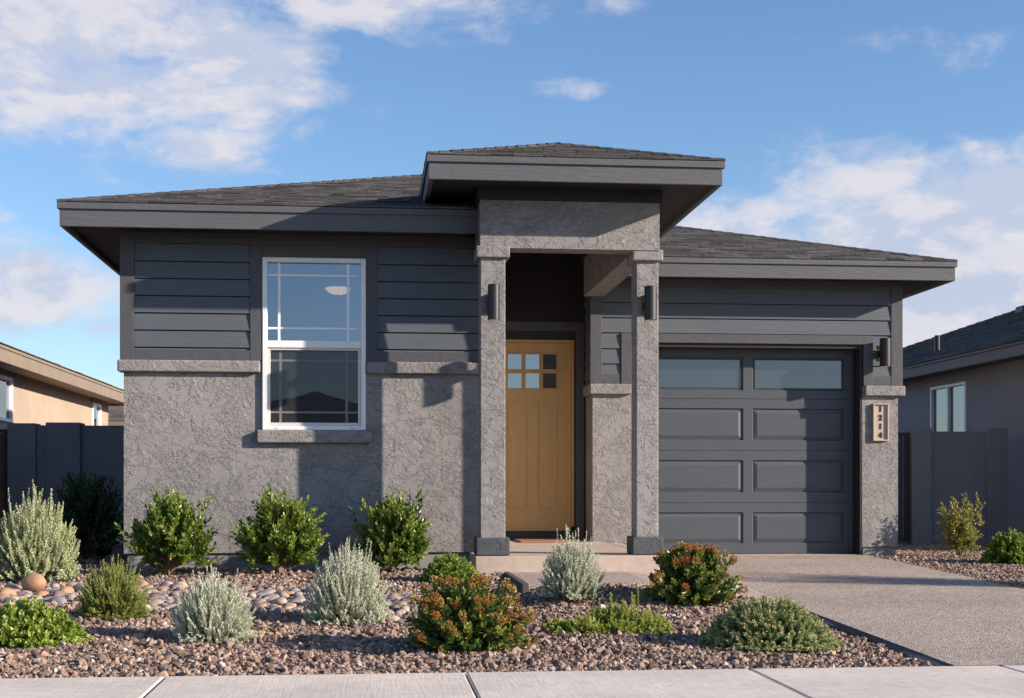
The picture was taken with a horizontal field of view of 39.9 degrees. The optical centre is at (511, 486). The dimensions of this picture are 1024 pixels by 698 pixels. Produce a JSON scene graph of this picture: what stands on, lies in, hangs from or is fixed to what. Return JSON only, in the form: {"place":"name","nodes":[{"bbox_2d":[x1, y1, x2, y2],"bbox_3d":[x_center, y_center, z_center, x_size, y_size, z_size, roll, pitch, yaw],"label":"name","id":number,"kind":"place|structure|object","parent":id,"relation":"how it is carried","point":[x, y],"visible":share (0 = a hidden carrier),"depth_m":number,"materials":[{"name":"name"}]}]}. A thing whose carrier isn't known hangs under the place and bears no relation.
{"place":"outdoors","nodes":[
{"label":"outdoors","id":0,"kind":"place"},
{"bbox_2d":[0,545,1002,678],"bbox_3d":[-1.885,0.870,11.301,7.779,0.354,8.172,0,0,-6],"label":"gravel","id":1,"kind":"structure","parent":0,"point":[301,647],"depth_m":8.21,"materials":[{"name":"brown gravel"}]},
{"bbox_2d":[0,594,10,599],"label":"river rock","id":2,"kind":"object","parent":1,"relation":"on","point":[4,595],"visible":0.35,"depth_m":10.19,"materials":[{"name":"beige stone"}]},
{"bbox_2d":[0,587,16,595],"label":"river rock","id":3,"kind":"object","parent":1,"relation":"on","point":[7,590],"visible":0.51,"depth_m":10.30,"materials":[{"name":"stone"}]},
{"bbox_2d":[3,598,16,603],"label":"river rock","id":4,"kind":"object","parent":1,"relation":"on","point":[8,600],"visible":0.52,"depth_m":9.98,"materials":[{"name":"grey stone"}]},
{"bbox_2d":[4,595,18,599],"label":"river rock","id":5,"kind":"object","parent":1,"relation":"on","point":[15,597],"visible":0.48,"depth_m":10.09,"materials":[{"name":"grey stone"}]},
{"bbox_2d":[4,584,19,588],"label":"river rock","id":6,"kind":"object","parent":1,"relation":"on","point":[11,586],"visible":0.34,"depth_m":10.66,"materials":[{"name":"grey stone"}]},
{"bbox_2d":[16,591,29,595],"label":"river rock","id":7,"kind":"object","parent":1,"relation":"on","point":[19,593],"visible":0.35,"depth_m":10.37,"materials":[{"name":"grey stone"}]},
{"bbox_2d":[21,573,45,591],"bbox_3d":[-3.586,0.724,10.584,0.192,0.143,0.154,-18,-20,20],"label":"river rock","id":8,"kind":"object","parent":1,"relation":"on","point":[34,582],"visible":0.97,"depth_m":10.53,"materials":[{"name":"brown stone"}]},
{"bbox_2d":[30,595,42,599],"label":"river rock","id":9,"kind":"object","parent":1,"relation":"on","point":[38,597],"visible":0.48,"depth_m":10.19,"materials":[{"name":"beige stone"}]},
{"bbox_2d":[0,479,82,581],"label":"sage bush","id":10,"kind":"object","parent":1,"relation":"on","point":[33,539],"visible":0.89,"depth_m":11.35,"materials":[{"name":"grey plant"}]},
{"bbox_2d":[35,590,48,597],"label":"river rock","id":11,"kind":"object","parent":1,"relation":"on","point":[43,593],"visible":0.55,"depth_m":10.39,"materials":[{"name":"stone"}]},
{"bbox_2d":[0,596,94,648],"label":"ground plant","id":12,"kind":"object","parent":1,"relation":"on","point":[25,622],"visible":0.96,"depth_m":8.30,"materials":[{"name":"green plant"}]},
{"bbox_2d":[42,596,52,601],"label":"river rock","id":13,"kind":"object","parent":1,"relation":"on","point":[45,599],"visible":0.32,"depth_m":10.13,"materials":[{"name":"grey stone"}]},
{"bbox_2d":[50,583,59,587],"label":"river rock","id":14,"kind":"object","parent":1,"relation":"on","point":[54,585],"visible":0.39,"depth_m":10.92,"materials":[{"name":"grey stone"}]},
{"bbox_2d":[48,596,66,603],"bbox_3d":[-3.249,0.832,10.088,0.160,0.096,0.124,13,9,40],"label":"river rock","id":15,"kind":"object","parent":1,"relation":"on","point":[59,599],"visible":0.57,"depth_m":10.05,"materials":[{"name":"grey stone"}]},
{"bbox_2d":[51,590,65,597],"bbox_3d":[-3.324,0.813,10.343,0.108,0.100,0.144,19,-4,29],"label":"river rock","id":16,"kind":"object","parent":1,"relation":"on","point":[57,593],"visible":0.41,"depth_m":10.30,"materials":[{"name":"grey stone"}]},
{"bbox_2d":[7,422,123,544],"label":"block wall","id":17,"kind":"structure","parent":1,"relation":"on","point":[47,456],"depth_m":17.84,"materials":[{"name":"paint"}]},
{"bbox_2d":[0,429,6,541],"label":"gate","id":18,"kind":"structure","parent":17,"relation":"attached to","point":[3,469],"depth_m":17.78,"materials":[{"name":"black metal"}]},
{"bbox_2d":[59,586,73,592],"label":"river rock","id":19,"kind":"object","parent":1,"relation":"on","point":[66,589],"visible":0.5,"depth_m":10.63,"materials":[{"name":"stone"}]},
{"bbox_2d":[65,582,77,585],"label":"river rock","id":20,"kind":"object","parent":1,"relation":"on","point":[71,583],"visible":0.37,"depth_m":10.96,"materials":[{"name":"stone"}]},
{"bbox_2d":[66,592,78,599],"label":"river rock","id":21,"kind":"object","parent":1,"relation":"on","point":[69,596],"visible":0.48,"depth_m":10.30,"materials":[{"name":"beige stone"}]},
{"bbox_2d":[74,584,86,590],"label":"river rock","id":22,"kind":"object","parent":1,"relation":"on","point":[76,588],"visible":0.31,"depth_m":10.70,"materials":[{"name":"grey stone"}]},
{"bbox_2d":[45,471,123,558],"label":"dark shrub","id":23,"kind":"object","parent":1,"relation":"on","point":[91,509],"visible":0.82,"depth_m":14.04,"materials":[{"name":"green plant"}]},
{"bbox_2d":[74,554,157,620],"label":"rosemary bush","id":24,"kind":"object","parent":1,"relation":"on","point":[111,595],"visible":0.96,"depth_m":9.32,"materials":[{"name":"green plant"}]},
{"bbox_2d":[137,579,147,584],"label":"river rock","id":25,"kind":"object","parent":1,"relation":"on","point":[144,582],"visible":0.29,"depth_m":11.11,"materials":[{"name":"brown stone"}]},
{"bbox_2d":[147,598,163,604],"bbox_3d":[-2.551,0.837,10.057,0.133,0.077,0.094,7,-19,-21],"label":"river rock","id":26,"kind":"object","parent":1,"relation":"on","point":[157,601],"visible":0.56,"depth_m":10.03,"materials":[{"name":"beige stone"}]},
{"bbox_2d":[151,605,160,609],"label":"river rock","id":27,"kind":"object","parent":1,"relation":"on","point":[155,606],"visible":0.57,"depth_m":9.85,"materials":[{"name":"beige stone"}]},
{"bbox_2d":[149,594,165,598],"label":"river rock","id":28,"kind":"object","parent":1,"relation":"on","point":[157,596],"visible":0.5,"depth_m":10.35,"materials":[{"name":"grey stone"}]},
{"bbox_2d":[156,587,165,591],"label":"river rock","id":29,"kind":"object","parent":1,"relation":"on","point":[163,589],"visible":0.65,"depth_m":10.77,"materials":[{"name":"beige stone"}]},
{"bbox_2d":[159,582,169,586],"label":"river rock","id":30,"kind":"object","parent":1,"relation":"on","point":[165,584],"visible":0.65,"depth_m":11.01,"materials":[{"name":"grey stone"}]},
{"bbox_2d":[114,486,217,576],"bbox_3d":[-2.862,0.393,11.896,0.814,0.793,0.704,0,0,8],"label":"green shrub","id":31,"kind":"object","parent":1,"relation":"on","point":[170,539],"visible":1,"depth_m":11.76,"materials":[{"name":"green plant"}]},
{"bbox_2d":[163,603,175,607],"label":"river rock","id":32,"kind":"object","parent":1,"relation":"on","point":[171,605],"visible":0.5,"depth_m":9.89,"materials":[{"name":"grey stone"}]},
{"bbox_2d":[169,583,185,588],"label":"river rock","id":33,"kind":"object","parent":1,"relation":"on","point":[178,585],"visible":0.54,"depth_m":10.97,"materials":[{"name":"beige stone"}]},
{"bbox_2d":[167,564,257,643],"bbox_3d":[-1.815,0.701,8.487,0.567,0.496,0.459,0,0,-6],"label":"silver bush","id":34,"kind":"object","parent":1,"relation":"on","point":[213,612],"visible":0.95,"depth_m":8.39,"materials":[{"name":"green plant"}]},
{"bbox_2d":[246,592,255,596],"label":"river rock","id":35,"kind":"object","parent":1,"relation":"on","point":[251,594],"visible":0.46,"depth_m":10.49,"materials":[{"name":"beige stone"}]},
{"bbox_2d":[250,598,266,604],"bbox_3d":[-1.813,0.845,10.057,0.105,0.073,0.134,-16,7,40],"label":"river rock","id":36,"kind":"object","parent":1,"relation":"on","point":[260,600],"visible":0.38,"depth_m":10.04,"materials":[{"name":"beige stone"}]},
{"bbox_2d":[254,586,263,590],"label":"river rock","id":37,"kind":"object","parent":1,"relation":"on","point":[259,588],"visible":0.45,"depth_m":10.80,"materials":[{"name":"grey stone"}]},
{"bbox_2d":[251,605,267,612],"bbox_3d":[-1.741,0.857,9.688,0.122,0.074,0.099,14,-10,30],"label":"river rock","id":38,"kind":"object","parent":1,"relation":"on","point":[260,609],"visible":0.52,"depth_m":9.65,"materials":[{"name":"grey stone"}]},
{"bbox_2d":[255,603,266,607],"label":"river rock","id":39,"kind":"object","parent":1,"relation":"on","point":[264,605],"visible":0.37,"depth_m":9.87,"materials":[{"name":"beige stone"}]},
{"bbox_2d":[256,592,267,596],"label":"river rock","id":40,"kind":"object","parent":1,"relation":"on","point":[262,594],"visible":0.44,"depth_m":10.53,"materials":[{"name":"grey stone"}]},
{"bbox_2d":[255,589,272,593],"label":"river rock","id":41,"kind":"object","parent":1,"relation":"on","point":[269,591],"visible":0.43,"depth_m":10.64,"materials":[{"name":"grey stone"}]},
{"bbox_2d":[263,594,278,597],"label":"river rock","id":42,"kind":"object","parent":1,"relation":"on","point":[273,595],"visible":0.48,"depth_m":10.41,"materials":[{"name":"grey stone"}]},
{"bbox_2d":[269,605,281,611],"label":"river rock","id":43,"kind":"object","parent":1,"relation":"on","point":[272,608],"visible":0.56,"depth_m":9.76,"materials":[{"name":"beige stone"}]},
{"bbox_2d":[271,597,286,604],"bbox_3d":[-1.669,0.832,10.132,0.110,0.071,0.141,-8,-4,-45],"label":"river rock","id":44,"kind":"object","parent":1,"relation":"on","point":[279,600],"visible":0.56,"depth_m":10.08,"materials":[{"name":"beige stone"}]},
{"bbox_2d":[274,607,284,612],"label":"river rock","id":45,"kind":"object","parent":1,"relation":"on","point":[279,609],"visible":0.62,"depth_m":9.64,"materials":[{"name":"grey stone"}]},
{"bbox_2d":[275,585,283,590],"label":"river rock","id":46,"kind":"object","parent":1,"relation":"on","point":[278,587],"visible":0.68,"depth_m":10.92,"materials":[{"name":"beige stone"}]},
{"bbox_2d":[229,482,330,573],"bbox_3d":[-1.941,0.372,11.940,0.784,0.826,0.710,0,0,27],"label":"green shrub","id":47,"kind":"object","parent":1,"relation":"on","point":[282,534],"visible":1,"depth_m":11.84,"materials":[{"name":"green plant"}]},
{"bbox_2d":[278,591,287,596],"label":"river rock","id":48,"kind":"object","parent":1,"relation":"on","point":[282,593],"visible":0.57,"depth_m":10.51,"materials":[{"name":"beige stone"}]},
{"bbox_2d":[283,606,291,610],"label":"river rock","id":49,"kind":"object","parent":1,"relation":"on","point":[287,608],"visible":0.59,"depth_m":9.75,"materials":[{"name":"beige stone"}]},
{"bbox_2d":[282,603,295,607],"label":"river rock","id":50,"kind":"object","parent":1,"relation":"on","point":[289,604],"visible":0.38,"depth_m":9.86,"materials":[{"name":"beige stone"}]},
{"bbox_2d":[289,597,305,603],"bbox_3d":[-1.551,0.842,10.196,0.149,0.072,0.126,-21,10,-42],"label":"river rock","id":51,"kind":"object","parent":1,"relation":"on","point":[296,600],"visible":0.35,"depth_m":10.16,"materials":[{"name":"grey stone"}]},
{"bbox_2d":[293,594,303,598],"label":"river rock","id":52,"kind":"object","parent":1,"relation":"on","point":[297,596],"visible":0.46,"depth_m":10.27,"materials":[{"name":"grey stone"}]},
{"bbox_2d":[302,537,390,625],"bbox_3d":[-1.097,0.621,9.282,0.608,0.602,0.565,0,0,-6],"label":"silver bush","id":53,"kind":"object","parent":1,"relation":"on","point":[347,591],"visible":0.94,"depth_m":9.18,"materials":[{"name":"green plant"}]},
{"bbox_2d":[342,482,434,570],"bbox_3d":[-1.063,0.369,12.229,0.764,0.829,0.635,0,0,30],"label":"green shrub","id":54,"kind":"object","parent":1,"relation":"on","point":[394,534],"visible":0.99,"depth_m":12.10,"materials":[{"name":"green plant"}]},
{"bbox_2d":[385,609,394,613],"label":"river rock","id":55,"kind":"object","parent":1,"relation":"on","point":[389,611],"visible":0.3,"depth_m":9.64,"materials":[{"name":"beige stone"}]},
{"bbox_2d":[386,595,400,599],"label":"river rock","id":56,"kind":"object","parent":1,"relation":"on","point":[392,597],"visible":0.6,"depth_m":10.26,"materials":[{"name":"grey stone"}]},
{"bbox_2d":[387,615,399,620],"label":"river rock","id":57,"kind":"object","parent":1,"relation":"on","point":[394,618],"visible":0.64,"depth_m":9.38,"materials":[{"name":"beige stone"}]},
{"bbox_2d":[394,601,406,605],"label":"river rock","id":58,"kind":"object","parent":1,"relation":"on","point":[399,603],"visible":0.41,"depth_m":9.97,"materials":[{"name":"beige stone"}]},
{"bbox_2d":[396,619,406,624],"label":"river rock","id":59,"kind":"object","parent":1,"relation":"on","point":[401,621],"visible":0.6,"depth_m":9.29,"materials":[{"name":"grey stone"}]},
{"bbox_2d":[399,606,409,611],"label":"river rock","id":60,"kind":"object","parent":1,"relation":"on","point":[405,608],"visible":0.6,"depth_m":9.74,"materials":[{"name":"beige stone"}]},
{"bbox_2d":[417,552,479,582],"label":"shrub","id":61,"kind":"object","parent":1,"relation":"on","point":[451,566],"visible":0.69,"depth_m":11.43,"materials":[{"name":"green plant"}]},
{"bbox_2d":[406,572,538,652],"bbox_3d":[-0.229,0.743,8.233,0.784,0.497,0.664,0,0,-6],"label":"flowering shrub","id":62,"kind":"object","parent":1,"relation":"on","point":[471,616],"visible":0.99,"depth_m":8.09,"materials":[{"name":"green plant"}]},
{"bbox_2d":[56,142,957,573],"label":"house","id":63,"kind":"structure","parent":1,"relation":"on","point":[734,392],"depth_m":12.80,"materials":[{"name":"grey paint"}]},
{"bbox_2d":[262,257,365,429],"bbox_3d":[-1.783,-1.282,12.721,0.921,1.548,0.091,0,0,-6],"label":"window","id":64,"kind":"structure","parent":63,"relation":"in","point":[307,385],"depth_m":12.70,"materials":[{"name":"white plastic"}]},
{"bbox_2d":[325,264,350,295],"bbox_3d":[-1.694,-2.032,13.720,0.250,0.356,0.250,0,0,-6],"label":"ceiling lamp","id":65,"kind":"object","parent":63,"relation":"hanging from","point":[337,290],"visible":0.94,"depth_m":13.65,"materials":[{"name":"white glass"}]},
{"bbox_2d":[487,284,499,320],"bbox_3d":[-0.160,-1.576,12.105,0.102,0.305,0.177,0,0,-6],"label":"wall lamp","id":66,"kind":"object","parent":63,"relation":"attached to","point":[493,303],"visible":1,"depth_m":12.02,"materials":[{"name":"grey metal"}]},
{"bbox_2d":[505,339,573,530],"bbox_3d":[0.218,-0.572,15.816,0.953,2.140,0.105,0,0,-6],"label":"front door","id":67,"kind":"structure","parent":63,"relation":"in","point":[539,374],"depth_m":15.81,"materials":[{"name":"paint"}]},
{"bbox_2d":[642,285,656,320],"bbox_3d":[1.200,-1.589,12.281,0.109,0.298,0.184,0,0,-6],"label":"wall lamp","id":68,"kind":"object","parent":63,"relation":"attached to","point":[649,304],"visible":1,"depth_m":12.20,"materials":[{"name":"grey metal"}]},
{"bbox_2d":[658,349,857,553],"bbox_3d":[2.581,-0.499,15.671,2.527,2.518,0.220,0,0,-6],"label":"garage door","id":69,"kind":"structure","parent":63,"relation":"in","point":[758,449],"depth_m":15.74,"materials":[{"name":"paint"}]},
{"bbox_2d":[872,403,888,440],"bbox_3d":[4.087,-0.713,15.632,0.176,0.415,0.035,0,0,-6],"label":"house number sign","id":70,"kind":"object","parent":63,"relation":"attached to","point":[880,421],"visible":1,"depth_m":15.63,"materials":[{"name":"beige metal"}]},
{"bbox_2d":[877,338,890,366],"bbox_3d":[4.104,-1.474,15.553,0.120,0.314,0.195,0,0,-6],"label":"wall lamp","id":71,"kind":"object","parent":63,"relation":"attached to","point":[884,353],"visible":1,"depth_m":15.47,"materials":[{"name":"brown metal"}]},
{"bbox_2d":[536,524,605,601],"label":"silver bush","id":72,"kind":"object","parent":1,"relation":"on","point":[570,576],"visible":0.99,"depth_m":10.05,"materials":[{"name":"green plant"}]},
{"bbox_2d":[540,590,677,635],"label":"sedum plant","id":73,"kind":"object","parent":1,"relation":"on","point":[621,619],"visible":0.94,"depth_m":8.84,"materials":[{"name":"green plant"}]},
{"bbox_2d":[641,541,748,605],"bbox_3d":[1.290,0.632,10.132,0.771,0.486,0.622,0,0,-6],"label":"flowering shrub","id":74,"kind":"object","parent":1,"relation":"on","point":[687,574],"visible":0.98,"depth_m":9.97,"materials":[{"name":"green plant"}]},
{"bbox_2d":[504,572,952,665],"bbox_3d":[1.165,0.930,9.856,2.013,0.400,4.674,0,0,-6],"label":"edging","id":75,"kind":"object","parent":1,"relation":"on","point":[521,585],"visible":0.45,"depth_m":9.05,"materials":[{"name":"grey concrete"}]},
{"bbox_2d":[698,593,844,653],"bbox_3d":[1.531,0.814,8.415,0.925,0.352,0.634,0,0,-6],"label":"spreading shrub","id":76,"kind":"object","parent":1,"relation":"on","point":[784,622],"visible":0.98,"depth_m":8.26,"materials":[{"name":"green plant"}]},
{"bbox_2d":[0,665,1023,697],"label":"sidewalk","id":77,"kind":"structure","parent":0,"point":[1005,681],"depth_m":6.91,"materials":[{"name":"concrete"}]},
{"bbox_2d":[0,0,1023,388],"label":"sky","id":78,"kind":"structure","parent":0,"point":[884,125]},
{"bbox_2d":[511,571,778,600],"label":"walkway","id":79,"kind":"structure","parent":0,"point":[610,577],"depth_m":11.26,"materials":[{"name":"grey concrete"}]},
{"bbox_2d":[709,554,854,555],"bbox_3d":[2.812,0.813,15.674,2.002,0.114,0.340,0,0,-6],"label":"garage apron","id":80,"kind":"object","parent":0,"point":[760,555],"visible":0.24,"depth_m":15.49,"materials":[{"name":"concrete"}]},
{"bbox_2d":[716,553,1023,665],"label":"driveway","id":81,"kind":"structure","parent":0,"point":[953,619],"depth_m":10.93,"materials":[{"name":"grey concrete"}]},
{"bbox_2d":[868,543,1023,588],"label":"gravel","id":82,"kind":"structure","parent":0,"point":[946,558],"depth_m":14.50,"materials":[{"name":"brown gravel"}]},
{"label":"side yard","id":83,"kind":"structure","parent":0,"visible":0},
{"bbox_2d":[904,428,1006,544],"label":"block wall","id":84,"kind":"structure","parent":83,"relation":"on","point":[944,467],"depth_m":19.03,"materials":[{"name":"paint"}]},
{"bbox_2d":[898,432,908,541],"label":"gate","id":85,"kind":"structure","parent":84,"relation":"attached to","point":[903,486],"depth_m":18.97,"materials":[{"name":"black metal"}]},
{"bbox_2d":[934,491,985,556],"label":"airy shrub","id":86,"kind":"object","parent":83,"relation":"on","point":[963,537],"visible":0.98,"depth_m":15.47,"materials":[{"name":"green plant"}]},
{"bbox_2d":[898,305,1023,538],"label":"house","id":87,"kind":"structure","parent":83,"relation":"on","point":[969,378],"depth_m":20.84,"materials":[{"name":"grey paint"}]},
{"bbox_2d":[930,381,966,431],"bbox_3d":[6.710,-0.873,21.622,0.080,1.385,1.330,0,0,-6],"label":"window","id":88,"kind":"structure","parent":87,"relation":"in","point":[948,403],"depth_m":21.59,"materials":[{"name":"white plastic"}]},
{"bbox_2d":[978,527,1023,564],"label":"green shrub","id":89,"kind":"object","parent":83,"relation":"on","point":[1008,548],"visible":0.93,"depth_m":14.46,"materials":[{"name":"green plant"}]},
{"label":"ground","id":90,"kind":"structure","parent":0,"visible":0},
{"bbox_2d":[0,342,123,428],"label":"house","id":91,"kind":"structure","parent":90,"relation":"on","point":[37,390],"depth_m":22.94,"materials":[{"name":"beige paint"}]},
{"bbox_2d":[0,374,12,422],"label":"window","id":92,"kind":"structure","parent":91,"relation":"in","point":[6,383],"depth_m":20.94,"materials":[{"name":"white plastic"}]},
{"bbox_2d":[92,402,101,424],"bbox_3d":[-8.181,-0.980,27.693,0.080,1.300,0.830,0,0,-6],"label":"window","id":93,"kind":"structure","parent":91,"relation":"in","point":[96,408],"depth_m":27.82,"materials":[{"name":"white plastic"}]},
{"bbox_2d":[108,406,123,425],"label":"house","id":94,"kind":"structure","parent":90,"relation":"on","point":[115,415],"depth_m":39.91,"materials":[{"name":"beige paint"}]}
]}

